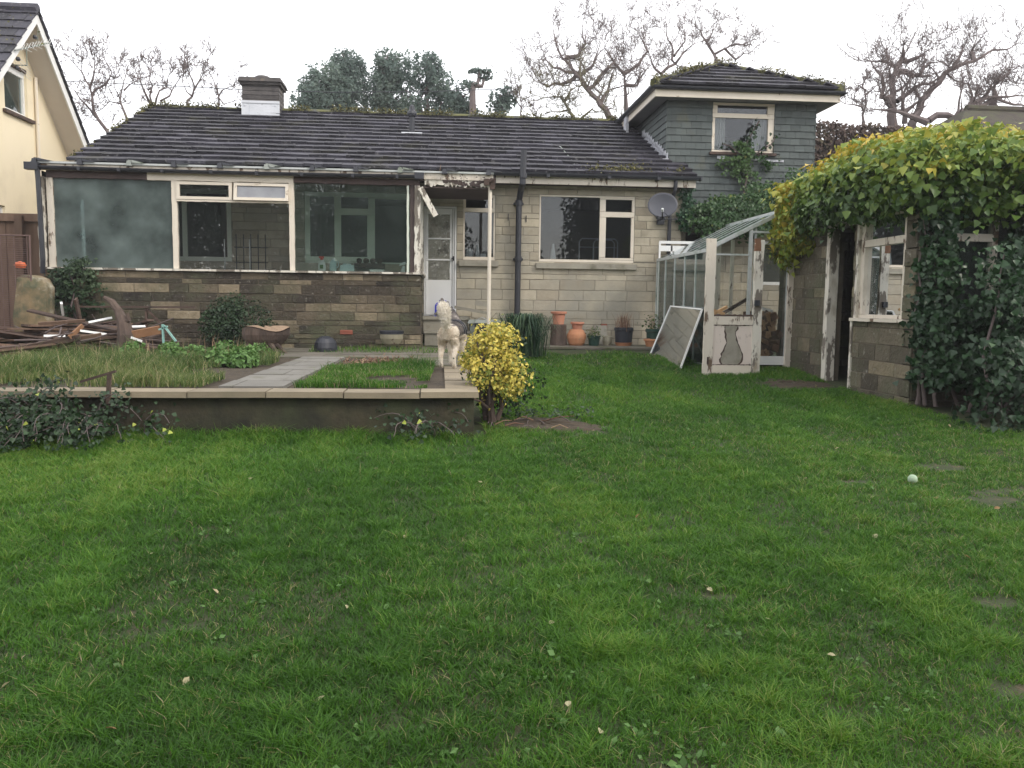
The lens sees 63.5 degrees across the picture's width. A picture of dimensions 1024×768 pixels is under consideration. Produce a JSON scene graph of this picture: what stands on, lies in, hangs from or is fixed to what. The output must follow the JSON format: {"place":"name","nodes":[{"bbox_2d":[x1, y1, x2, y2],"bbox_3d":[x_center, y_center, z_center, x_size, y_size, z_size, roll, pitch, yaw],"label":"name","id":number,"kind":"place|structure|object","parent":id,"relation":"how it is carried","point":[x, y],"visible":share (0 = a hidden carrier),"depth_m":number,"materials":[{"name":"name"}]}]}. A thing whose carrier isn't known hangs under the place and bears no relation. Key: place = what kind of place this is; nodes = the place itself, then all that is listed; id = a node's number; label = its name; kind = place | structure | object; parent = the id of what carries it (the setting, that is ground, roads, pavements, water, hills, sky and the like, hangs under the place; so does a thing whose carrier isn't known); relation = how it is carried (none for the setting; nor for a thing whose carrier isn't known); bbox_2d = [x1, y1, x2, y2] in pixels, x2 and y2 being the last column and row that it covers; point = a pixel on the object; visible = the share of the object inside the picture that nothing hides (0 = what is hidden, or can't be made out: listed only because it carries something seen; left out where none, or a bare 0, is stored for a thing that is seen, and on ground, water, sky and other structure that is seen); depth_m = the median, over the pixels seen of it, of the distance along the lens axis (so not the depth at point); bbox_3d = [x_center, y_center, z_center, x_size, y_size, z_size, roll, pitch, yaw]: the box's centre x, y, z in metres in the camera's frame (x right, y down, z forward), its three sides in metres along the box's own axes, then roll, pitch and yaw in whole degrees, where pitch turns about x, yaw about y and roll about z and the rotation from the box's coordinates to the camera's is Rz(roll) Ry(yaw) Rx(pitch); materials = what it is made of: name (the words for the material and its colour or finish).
{"place":"outdoors","nodes":[
{"label":"outdoors","id":0,"kind":"place"},
{"bbox_2d":[0,336,284,387],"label":"long grass","id":1,"kind":"structure","parent":0,"point":[144,369],"depth_m":8.27,"materials":[{"name":"plant"}]},
{"bbox_2d":[0,357,444,392],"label":"terrace","id":2,"kind":"structure","parent":0,"point":[437,381],"depth_m":8.56,"materials":[{"name":"stone"}]},
{"bbox_2d":[0,213,47,331],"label":"wooden fence","id":3,"kind":"object","parent":2,"relation":"on","point":[17,224],"visible":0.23,"depth_m":14.07,"materials":[{"name":"brown wood"}]},
{"bbox_2d":[103,296,134,348],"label":"dead branch","id":4,"kind":"object","parent":2,"relation":"on","point":[124,325],"visible":0.62,"depth_m":11.24,"materials":[{"name":"brown wood"}]},
{"bbox_2d":[132,326,160,337],"bbox_3d":[-5.030,-0.712,11.369,0.376,0.185,0.058,-2,6,-30],"label":"plank","id":5,"kind":"object","parent":4,"relation":"on","point":[145,332],"visible":0.79,"depth_m":11.36,"materials":[{"name":"brown wood"}]},
{"bbox_2d":[120,339,145,354],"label":"leafy weed","id":6,"kind":"object","parent":2,"relation":"on","point":[135,344],"visible":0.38,"depth_m":10.48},
{"bbox_2d":[156,340,182,356],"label":"leafy weed","id":7,"kind":"object","parent":2,"relation":"on","point":[164,348],"visible":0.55,"depth_m":10.69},
{"bbox_2d":[177,344,207,358],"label":"leafy weed","id":8,"kind":"object","parent":2,"relation":"on","point":[202,348],"visible":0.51,"depth_m":10.43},
{"bbox_2d":[203,348,233,366],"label":"leafy weed","id":9,"kind":"object","parent":2,"relation":"on","point":[217,354],"visible":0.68,"depth_m":9.84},
{"bbox_2d":[208,340,237,351],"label":"leafy weed","id":10,"kind":"object","parent":2,"relation":"on","point":[227,345],"visible":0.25,"depth_m":10.58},
{"bbox_2d":[226,351,259,367],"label":"leafy weed","id":11,"kind":"object","parent":2,"relation":"on","point":[247,358],"visible":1,"depth_m":9.78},
{"bbox_2d":[228,344,259,363],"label":"leafy weed","id":12,"kind":"object","parent":2,"relation":"on","point":[240,348],"visible":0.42,"depth_m":10.32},
{"bbox_2d":[23,157,501,348],"bbox_3d":[-3.925,-2.124,13.995,7.393,3.092,1.660,0,6,-5],"label":"conservatory","id":13,"kind":"object","parent":2,"relation":"on","point":[119,222],"visible":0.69,"depth_m":13.23,"materials":[{"name":"stone"}]},
{"bbox_2d":[42,256,107,323],"bbox_3d":[-6.886,-1.303,12.986,1.028,1.417,0.429,0,6,-5],"label":"climbing ivy","id":14,"kind":"object","parent":13,"relation":"attached to","point":[63,286],"visible":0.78,"depth_m":12.94,"materials":[{"name":"green plant"}]},
{"bbox_2d":[234,234,267,269],"bbox_3d":[-4.396,-1.810,13.964,0.550,1.420,0.016,0,6,-5],"label":"metal rack","id":15,"kind":"object","parent":13,"relation":"on","point":[243,247],"visible":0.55,"depth_m":13.92,"materials":[{"name":"black metal"}]},
{"bbox_2d":[292,341,447,387],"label":"rough grass","id":16,"kind":"structure","parent":2,"relation":"on","point":[340,375],"depth_m":8.85,"materials":[{"name":"plant"}]},
{"bbox_2d":[327,353,428,364],"bbox_3d":[-1.616,-0.249,10.193,1.273,0.273,0.678,0,6,-5],"label":"cut weed heap","id":17,"kind":"object","parent":2,"relation":"on","point":[372,360],"visible":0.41,"depth_m":10.08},
{"bbox_2d":[0,347,459,358],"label":"paving","id":18,"kind":"structure","parent":0,"point":[294,353],"depth_m":12.14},
{"bbox_2d":[0,234,31,330],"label":"wire panel","id":19,"kind":"object","parent":18,"relation":"on","point":[15,276],"visible":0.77,"depth_m":12.30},
{"bbox_2d":[13,275,53,331],"bbox_3d":[-7.264,-1.086,12.563,0.579,1.140,0.542,0,6,-5],"label":"boulder","id":20,"kind":"object","parent":18,"relation":"on","point":[37,293],"visible":0.64,"depth_m":12.36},
{"bbox_2d":[197,290,276,347],"bbox_3d":[-4.245,-0.977,12.755,1.177,0.952,0.858,-2,6,-26],"label":"round shrub","id":21,"kind":"object","parent":18,"relation":"on","point":[230,318],"visible":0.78,"depth_m":12.54,"materials":[{"name":"green plant"}]},
{"bbox_2d":[242,325,289,352],"bbox_3d":[-3.665,-0.657,12.238,0.706,0.431,0.619,0,6,-5],"label":"tree stump","id":22,"kind":"object","parent":18,"relation":"on","point":[277,336],"visible":0.69,"depth_m":12.09,"materials":[{"name":"brown wood"}]},
{"bbox_2d":[314,336,336,351],"bbox_3d":[-2.860,-0.619,12.696,0.354,0.240,0.358,0,6,-5],"label":"upturned pot","id":23,"kind":"object","parent":18,"relation":"on","point":[327,343],"visible":0.94,"depth_m":12.58,"materials":[{"name":"black plastic"}]},
{"bbox_2d":[379,330,403,349],"bbox_3d":[-1.941,-0.701,13.327,0.390,0.315,0.390,0,6,-5],"label":"glazed planter","id":24,"kind":"object","parent":18,"relation":"on","point":[390,338],"visible":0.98,"depth_m":13.19,"materials":[{"name":"beige ceramic"}]},
{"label":"plank","id":25,"kind":"object","parent":18,"relation":"on","visible":0},
{"bbox_2d":[0,331,44,338],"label":"plank","id":26,"kind":"object","parent":25,"relation":"on","point":[10,334],"visible":0.44,"depth_m":11.47,"materials":[{"name":"brown wood"}]},
{"bbox_2d":[0,336,116,352],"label":"plank","id":27,"kind":"object","parent":25,"relation":"on","point":[41,346],"visible":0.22,"depth_m":10.94,"materials":[{"name":"brown wood"}]},
{"bbox_2d":[15,334,80,351],"bbox_3d":[-6.162,-0.543,10.985,0.784,0.238,0.049,-1,6,-16],"label":"plank","id":28,"kind":"object","parent":27,"relation":"on","point":[67,339],"visible":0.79,"depth_m":11.00,"materials":[{"name":"brown wood"}]},
{"bbox_2d":[218,356,344,388],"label":"path","id":29,"kind":"structure","parent":0,"point":[285,375],"depth_m":8.68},
{"bbox_2d":[418,358,460,366],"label":"paving","id":30,"kind":"structure","parent":0,"point":[446,362],"depth_m":10.90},
{"bbox_2d":[434,298,466,367],"bbox_3d":[-0.746,-0.632,10.092,0.420,0.842,1.064,0,6,-5],"label":"dog","id":31,"kind":"object","parent":30,"relation":"on","point":[452,334],"visible":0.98,"depth_m":9.78},
{"bbox_2d":[0,344,1023,767],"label":"lawn","id":32,"kind":"structure","parent":0,"point":[1000,500],"depth_m":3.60,"materials":[{"name":"plant"}]},
{"bbox_2d":[0,2,89,213],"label":"cream house","id":33,"kind":"structure","parent":32,"relation":"on","point":[40,116],"depth_m":16.95,"materials":[{"name":"white paint"}]},
{"bbox_2d":[4,66,24,115],"bbox_3d":[-10.040,-5.912,16.580,0.070,0.970,0.910,0,6,-5],"label":"window","id":34,"kind":"structure","parent":33,"relation":"in","point":[13,79],"depth_m":16.72,"materials":[{"name":"glass"}]},
{"bbox_2d":[11,29,52,78],"bbox_3d":[-9.606,-6.497,16.216,0.626,1.107,1.375,0,6,-5],"label":"tv aerial","id":35,"kind":"object","parent":33,"relation":"attached to","point":[35,37],"visible":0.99,"depth_m":16.02,"materials":[{"name":"metal"}]},
{"bbox_2d":[0,370,149,452],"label":"bramble","id":36,"kind":"object","parent":32,"relation":"on","point":[19,426],"visible":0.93,"depth_m":6.64,"materials":[{"name":"green plant"}]},
{"bbox_2d":[51,24,121,131],"bbox_3d":[-12.624,-6.088,24.531,1.963,9.120,1.486,0,6,-5],"label":"bare tree","id":37,"kind":"object","parent":32,"relation":"on","point":[92,95],"visible":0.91,"depth_m":24.21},
{"bbox_2d":[47,399,180,446],"bbox_3d":[-3.289,0.318,6.847,1.075,0.362,0.662,0,6,-5],"label":"bramble","id":38,"kind":"object","parent":32,"relation":"on","point":[105,428],"visible":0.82,"depth_m":6.86,"materials":[{"name":"green plant"}]},
{"bbox_2d":[75,44,160,121],"bbox_3d":[-11.671,-5.852,24.710,2.481,8.636,1.250,0,6,-5],"label":"bare tree","id":39,"kind":"object","parent":32,"relation":"on","point":[123,53],"visible":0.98,"depth_m":24.32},
{"bbox_2d":[80,306,194,346],"bbox_3d":[-5.854,-0.853,12.948,1.749,0.747,0.100,0,6,-5],"label":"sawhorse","id":40,"kind":"object","parent":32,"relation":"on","point":[147,310],"visible":0.57,"depth_m":12.92,"materials":[{"name":"brown wood"}]},
{"bbox_2d":[118,39,193,102],"bbox_3d":[-10.922,-6.110,25.597,2.364,8.998,1.347,0,6,-5],"label":"bare tree","id":41,"kind":"object","parent":32,"relation":"on","point":[157,60],"visible":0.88,"depth_m":25.37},
{"bbox_2d":[174,30,220,105],"bbox_3d":[-9.727,-6.208,25.902,1.497,9.164,1.200,0,6,-5],"label":"bare tree","id":42,"kind":"object","parent":32,"relation":"on","point":[202,70],"visible":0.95,"depth_m":25.42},
{"bbox_2d":[188,55,249,106],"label":"bare tree","id":43,"kind":"object","parent":32,"relation":"on","point":[216,86],"visible":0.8,"depth_m":25.41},
{"bbox_2d":[0,366,478,438],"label":"retaining wall","id":44,"kind":"structure","parent":32,"relation":"on","point":[195,409],"depth_m":7.21,"materials":[{"name":"concrete"}]},
{"bbox_2d":[80,370,116,403],"bbox_3d":[-3.507,0.022,7.004,0.351,0.291,0.042,2,6,9],"label":"old stake","id":45,"kind":"object","parent":44,"relation":"on","point":[109,380],"visible":0.96,"depth_m":6.98,"materials":[{"name":"brown wood"}]},
{"bbox_2d":[288,58,360,110],"bbox_3d":[-6.795,-6.817,29.974,2.638,9.668,1.701,0,6,-5],"label":"evergreen tree","id":46,"kind":"object","parent":32,"relation":"on","point":[323,85],"visible":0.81,"depth_m":29.30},
{"bbox_2d":[325,47,375,110],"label":"evergreen tree","id":47,"kind":"object","parent":32,"relation":"on","point":[348,68],"visible":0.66,"depth_m":30.22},
{"bbox_2d":[364,45,416,111],"bbox_3d":[-4.465,-7.184,30.698,2.041,10.314,1.483,0,6,-5],"label":"evergreen tree","id":48,"kind":"object","parent":32,"relation":"on","point":[390,75],"visible":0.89,"depth_m":29.96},
{"bbox_2d":[394,49,455,113],"bbox_3d":[-3.010,-7.028,30.317,2.517,10.111,1.647,-2,6,-26],"label":"evergreen tree","id":49,"kind":"object","parent":32,"relation":"on","point":[429,68],"visible":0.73,"depth_m":29.64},
{"bbox_2d":[369,403,480,443],"bbox_3d":[-0.750,0.327,7.143,0.998,0.313,0.627,-1,6,-16],"label":"bramble","id":50,"kind":"object","parent":32,"relation":"on","point":[424,426],"visible":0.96,"depth_m":7.12,"materials":[{"name":"green plant"}]},
{"bbox_2d":[66,54,848,345],"bbox_3d":[-0.673,-3.998,18.673,14.730,6.362,8.880,0,6,-5],"label":"bungalow","id":51,"kind":"object","parent":32,"relation":"on","point":[565,185],"visible":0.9,"depth_m":15.77,"materials":[{"name":"stone"}]},
{"bbox_2d":[180,189,231,261],"bbox_3d":[-5.781,-2.815,14.634,1.600,1.260,0.060,0,6,-5],"label":"window","id":52,"kind":"structure","parent":51,"relation":"in","point":[184,192],"depth_m":14.64,"materials":[{"name":"white glass"}]},
{"bbox_2d":[305,192,409,263],"bbox_3d":[-2.768,-2.804,14.896,1.890,1.260,0.060,0,6,-5],"label":"window","id":53,"kind":"structure","parent":51,"relation":"in","point":[338,211],"depth_m":14.85,"materials":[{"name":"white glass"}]},
{"bbox_2d":[426,208,454,314],"bbox_3d":[-1.307,-2.222,15.049,0.514,1.923,0.125,0,6,-5],"label":"door","id":54,"kind":"structure","parent":51,"relation":"in","point":[439,269],"depth_m":15.09,"materials":[{"name":"white paint"}]},
{"bbox_2d":[463,195,494,259],"bbox_3d":[-0.600,-2.851,15.080,0.580,1.170,0.060,0,6,-5],"label":"window","id":55,"kind":"structure","parent":51,"relation":"in","point":[477,210],"depth_m":15.05,"materials":[{"name":"beige paint"}]},
{"bbox_2d":[539,195,634,262],"bbox_3d":[1.378,-2.854,15.251,1.770,1.210,0.060,0,6,-5],"label":"window","id":56,"kind":"structure","parent":51,"relation":"in","point":[603,214],"depth_m":15.25,"materials":[{"name":"beige paint"}]},
{"bbox_2d":[578,238,617,259],"bbox_3d":[1.622,-2.038,15.927,0.764,1.502,0.324,0,6,-5],"label":"tea trolley","id":57,"kind":"object","parent":51,"relation":"on","point":[607,239],"visible":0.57,"depth_m":15.73,"materials":[{"name":"metal"}]},
{"bbox_2d":[648,193,677,224],"bbox_3d":[2.764,-3.169,14.889,0.511,0.521,0.937,3,6,26],"label":"satellite dish","id":58,"kind":"object","parent":51,"relation":"attached to","point":[661,206],"visible":1,"depth_m":14.76,"materials":[{"name":"metal"}]},
{"bbox_2d":[675,188,696,234],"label":"climbing ivy","id":59,"kind":"object","parent":51,"relation":"attached to","point":[687,202],"visible":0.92,"depth_m":15.23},
{"bbox_2d":[711,102,774,152],"bbox_3d":[4.534,-5.034,16.324,1.250,0.960,0.165,0,6,-5],"label":"window","id":60,"kind":"structure","parent":51,"relation":"in","point":[766,122],"depth_m":16.30,"materials":[{"name":"beige paint"}]},
{"bbox_2d":[714,140,779,192],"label":"climbing ivy","id":61,"kind":"object","parent":51,"relation":"attached to","point":[744,164],"visible":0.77,"depth_m":16.15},
{"bbox_2d":[681,166,816,243],"bbox_3d":[5.167,-3.364,15.633,4.275,1.505,1.548,0,6,-5],"label":"ivy hedge","id":62,"kind":"object","parent":51,"relation":"on","point":[721,209],"visible":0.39,"depth_m":15.24,"materials":[{"name":"plant"}]},
{"bbox_2d":[443,80,480,115],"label":"evergreen tree","id":63,"kind":"object","parent":32,"relation":"on","point":[458,103],"visible":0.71,"depth_m":28.94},
{"bbox_2d":[459,66,496,113],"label":"pine tree","id":64,"kind":"object","parent":32,"relation":"on","point":[472,86],"visible":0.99,"depth_m":28.58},
{"bbox_2d":[485,85,517,114],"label":"thin tree","id":65,"kind":"object","parent":32,"relation":"on","point":[504,101],"visible":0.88,"depth_m":29.15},
{"bbox_2d":[71,385,956,767],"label":"lawn weeds","id":66,"kind":"object","parent":32,"relation":"on","point":[683,759],"visible":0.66,"depth_m":3.02,"materials":[{"name":"plant"}]},
{"bbox_2d":[502,69,543,115],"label":"bare tree","id":67,"kind":"object","parent":32,"relation":"on","point":[521,100],"visible":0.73,"depth_m":29.27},
{"bbox_2d":[489,313,565,357],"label":"ornamental grass","id":68,"kind":"object","parent":32,"relation":"on","point":[530,324],"depth_m":12.82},
{"bbox_2d":[485,417,601,432],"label":"soil","id":69,"kind":"structure","parent":32,"relation":"on","point":[571,424],"depth_m":7.88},
{"bbox_2d":[448,314,559,422],"bbox_3d":[-0.143,-0.099,8.185,1.007,1.203,1.062,5,7,39],"label":"golden shrub","id":70,"kind":"object","parent":69,"relation":"on","point":[496,376],"visible":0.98,"depth_m":7.90,"materials":[{"name":"yellow plant"}]},
{"bbox_2d":[514,403,593,420],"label":"plant","id":71,"kind":"object","parent":69,"relation":"on","point":[556,411],"visible":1,"depth_m":8.07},
{"bbox_2d":[481,40,625,118],"bbox_3d":[1.686,-6.601,27.523,5.760,9.908,2.315,-2,6,-24],"label":"bare tree","id":72,"kind":"object","parent":32,"relation":"on","point":[565,99],"visible":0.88,"depth_m":27.39,"materials":[{"name":"brown plant"}]},
{"bbox_2d":[68,81,511,92],"bbox_3d":[-6.721,-9.260,25.543,13.835,0.832,1.421,0,6,-9],"label":"overhead cable","id":73,"kind":"object","parent":72,"relation":"attached to","point":[300,91],"visible":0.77,"depth_m":25.19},
{"bbox_2d":[507,0,658,118],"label":"bare tree","id":74,"kind":"object","parent":32,"relation":"on","point":[576,75],"visible":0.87,"depth_m":29.27,"materials":[{"name":"plant"}]},
{"bbox_2d":[586,0,676,110],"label":"bare tree","id":75,"kind":"object","parent":32,"relation":"on","point":[638,81],"visible":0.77,"depth_m":30.27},
{"bbox_2d":[650,305,702,368],"bbox_3d":[2.570,-0.747,13.058,0.412,0.985,1.922,0,6,-5],"label":"glass panel","id":76,"kind":"object","parent":32,"relation":"on","point":[673,340],"visible":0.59,"depth_m":12.95,"materials":[{"name":"glass"}]},
{"bbox_2d":[628,0,729,74],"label":"bare tree","id":77,"kind":"object","parent":32,"relation":"on","point":[690,35],"visible":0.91,"depth_m":31.49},
{"bbox_2d":[655,211,793,366],"bbox_3d":[3.439,-1.572,13.822,1.361,2.462,3.005,0,6,-5],"label":"greenhouse","id":78,"kind":"object","parent":32,"relation":"on","point":[680,275],"visible":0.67,"depth_m":13.08,"materials":[{"name":"wood"}]},
{"bbox_2d":[676,0,782,66],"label":"bare tree","id":79,"kind":"object","parent":32,"relation":"on","point":[734,44],"visible":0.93,"depth_m":32.46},
{"bbox_2d":[702,238,764,374],"bbox_3d":[3.092,-1.027,11.546,0.827,1.995,0.085,0,6,-5],"label":"old door","id":80,"kind":"structure","parent":32,"relation":"on","point":[732,345],"depth_m":11.57,"materials":[{"name":"paint"}]},
{"bbox_2d":[764,378,832,388],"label":"soil","id":81,"kind":"structure","parent":32,"relation":"on","point":[788,383],"depth_m":10.90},
{"bbox_2d":[840,63,887,133],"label":"bare tree","id":82,"kind":"object","parent":32,"relation":"on","point":[856,89],"visible":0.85,"depth_m":24.25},
{"bbox_2d":[814,119,943,167],"bbox_3d":[8.811,-3.789,20.607,5.552,5.408,1.136,0,6,-5],"label":"beech hedge","id":83,"kind":"object","parent":32,"relation":"on","point":[824,147],"visible":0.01,"depth_m":19.95,"materials":[{"name":"brown plant"}]},
{"bbox_2d":[772,183,1023,407],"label":"outbuilding","id":84,"kind":"structure","parent":32,"relation":"on","point":[852,289],"depth_m":10.47,"materials":[{"name":"stone"}]},
{"bbox_2d":[858,207,906,318],"bbox_3d":[4.489,-1.426,9.947,0.080,1.280,1.030,0,6,-5],"label":"window","id":85,"kind":"structure","parent":84,"relation":"in","point":[882,270],"depth_m":9.99,"materials":[{"name":"paint"}]},
{"bbox_2d":[761,116,1023,277],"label":"climbing ivy","id":86,"kind":"object","parent":84,"relation":"on","point":[859,181],"visible":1,"depth_m":9.15,"materials":[{"name":"green plant"}]},
{"bbox_2d":[892,190,1003,406],"bbox_3d":[4.828,-0.918,9.012,1.057,2.351,0.838,0,6,-5],"label":"climbing ivy","id":87,"kind":"object","parent":84,"relation":"attached to","point":[936,317],"visible":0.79,"depth_m":8.93,"materials":[{"name":"green plant"}]},
{"bbox_2d":[957,210,1015,309],"bbox_3d":[5.397,-1.354,9.312,1.440,1.280,0.080,0,6,-5],"label":"window","id":88,"kind":"structure","parent":84,"relation":"in","point":[992,233],"depth_m":9.24,"materials":[{"name":"paint"}]},
{"bbox_2d":[832,0,967,126],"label":"bare tree","id":89,"kind":"object","parent":32,"relation":"on","point":[891,117],"visible":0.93,"depth_m":25.14,"materials":[{"name":"plant"}]},
{"bbox_2d":[853,40,1023,125],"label":"bare tree","id":90,"kind":"object","parent":32,"relation":"on","point":[993,76],"visible":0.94,"depth_m":24.39,"materials":[{"name":"plant"}]},
{"bbox_2d":[866,0,1023,127],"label":"bare tree","id":91,"kind":"object","parent":32,"relation":"on","point":[940,79],"visible":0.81,"depth_m":25.38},
{"bbox_2d":[916,193,1023,435],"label":"ivy thicket","id":92,"kind":"object","parent":32,"relation":"on","point":[1001,353],"visible":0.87,"depth_m":8.39,"materials":[{"name":"green plant"}]},
{"bbox_2d":[938,105,1023,182],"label":"distant house","id":93,"kind":"structure","parent":32,"relation":"on","point":[1012,115],"depth_m":23.29,"materials":[{"name":"tile"}]},
{"bbox_2d":[0,0,1023,142],"label":"sky","id":94,"kind":"structure","parent":0,"point":[276,38],"materials":[{"name":"white"}]},
{"bbox_2d":[465,344,651,349],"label":"paving","id":95,"kind":"structure","parent":0,"point":[615,347],"depth_m":14.31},
{"bbox_2d":[467,319,501,344],"bbox_3d":[-0.503,-0.924,14.802,0.600,0.450,0.620,0,6,-5],"label":"bench","id":96,"kind":"object","parent":95,"relation":"on","point":[472,327],"visible":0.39,"depth_m":14.51,"materials":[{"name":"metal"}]},
{"bbox_2d":[454,300,491,313],"bbox_3d":[-0.696,-1.362,14.732,0.656,0.260,0.120,1,6,4],"label":"stacked board","id":97,"kind":"object","parent":96,"relation":"on","point":[480,303],"visible":0.75,"depth_m":14.67,"materials":[{"name":"wood"}]},
{"bbox_2d":[550,324,567,345],"bbox_3d":[0.844,-0.886,14.888,0.325,0.372,0.309,0,6,-5],"label":"tree stump","id":98,"kind":"object","parent":95,"relation":"on","point":[558,337],"visible":0.93,"depth_m":14.77,"materials":[{"name":"brown wood"}]},
{"bbox_2d":[551,311,566,323],"bbox_3d":[0.838,-1.189,14.862,0.296,0.230,0.293,0,6,-5],"label":"plant pot","id":99,"kind":"object","parent":98,"relation":"on","point":[560,316],"visible":0.94,"depth_m":14.77,"materials":[{"name":"ceramic"}]},
{"bbox_2d":[567,329,585,345],"bbox_3d":[1.163,-0.844,14.924,0.350,0.290,0.346,0,6,-5],"label":"garden urn","id":100,"kind":"object","parent":95,"relation":"on","point":[576,337],"visible":1,"depth_m":14.79,"materials":[{"name":"orange ceramic"}]},
{"bbox_2d":[585,324,602,345],"bbox_3d":[1.470,-0.893,14.923,0.359,0.394,0.378,0,6,-5],"label":"plant pot","id":101,"kind":"object","parent":95,"relation":"on","point":[594,340],"visible":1,"depth_m":14.82,"materials":[{"name":"ceramic"}]},
{"bbox_2d":[613,313,633,345],"bbox_3d":[2.006,-1.019,14.993,0.413,0.644,0.411,0,6,-5],"label":"square planter","id":102,"kind":"object","parent":95,"relation":"on","point":[623,333],"visible":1,"depth_m":14.90,"materials":[{"name":"plastic"}]},
{"bbox_2d":[637,312,661,338],"bbox_3d":[2.556,-1.018,15.032,0.528,0.607,0.356,4,6,30],"label":"plant pot","id":103,"kind":"object","parent":95,"relation":"on","point":[652,333],"visible":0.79,"depth_m":14.92,"materials":[{"name":"ceramic"}]},
{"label":"plank","id":104,"kind":"object","parent":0,"visible":0},
{"bbox_2d":[67,328,111,332],"bbox_3d":[-5.849,-0.754,11.898,0.081,0.118,0.999,6,8,44],"label":"plank","id":105,"kind":"object","parent":104,"relation":"on","point":[71,330],"visible":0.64,"depth_m":11.72,"materials":[{"name":"brown wood"}]},
{"bbox_2d":[26,309,116,331],"bbox_3d":[-6.300,-0.914,11.836,1.690,0.298,0.090,3,6,21],"label":"plank","id":106,"kind":"object","parent":105,"relation":"on","point":[95,325],"visible":0.71,"depth_m":11.85,"materials":[{"name":"brown wood"}]},
{"bbox_3d":[-6.729,-0.522,11.499,1.789,0.146,0.107,0,6,-5],"label":"plank","id":107,"kind":"object","parent":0,"visible":0},
{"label":"dead stick","id":108,"kind":"object","parent":107,"relation":"on","visible":0},
{"bbox_2d":[38,319,85,324],"bbox_3d":[-6.233,-0.857,11.452,0.583,0.093,0.040,-1,6,-20],"label":"plank","id":109,"kind":"object","parent":108,"relation":"on","point":[61,322],"visible":1,"depth_m":11.44,"materials":[{"name":"brown wood"}]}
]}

